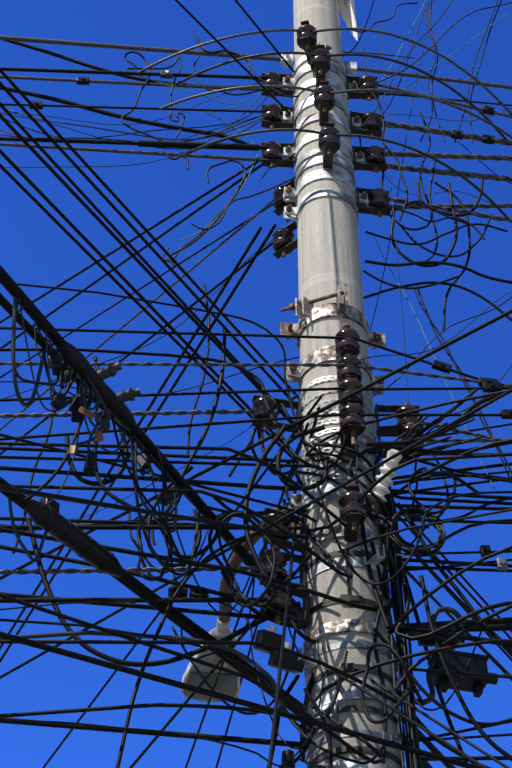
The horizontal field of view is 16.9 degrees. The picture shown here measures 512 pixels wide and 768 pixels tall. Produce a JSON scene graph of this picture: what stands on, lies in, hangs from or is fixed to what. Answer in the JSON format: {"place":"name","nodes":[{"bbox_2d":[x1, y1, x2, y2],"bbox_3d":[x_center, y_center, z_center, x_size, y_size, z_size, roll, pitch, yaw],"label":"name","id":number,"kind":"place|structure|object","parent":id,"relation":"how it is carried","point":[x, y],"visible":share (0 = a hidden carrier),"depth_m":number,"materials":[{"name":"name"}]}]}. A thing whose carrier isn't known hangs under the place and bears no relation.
{"place":"outdoors","nodes":[
{"label":"outdoors","id":0,"kind":"place"},
{"bbox_2d":[0,0,511,767],"label":"sky","id":1,"kind":"structure","parent":0,"point":[34,250],"materials":[{"name":"blue"}]},
{"label":"ground surface","id":2,"kind":"structure","parent":0,"visible":0},
{"bbox_2d":[0,0,511,767],"bbox_3d":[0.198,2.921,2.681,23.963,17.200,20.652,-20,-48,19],"label":"power lines","id":3,"kind":"object","parent":2,"relation":"on","point":[340,530],"visible":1,"depth_m":5.13,"materials":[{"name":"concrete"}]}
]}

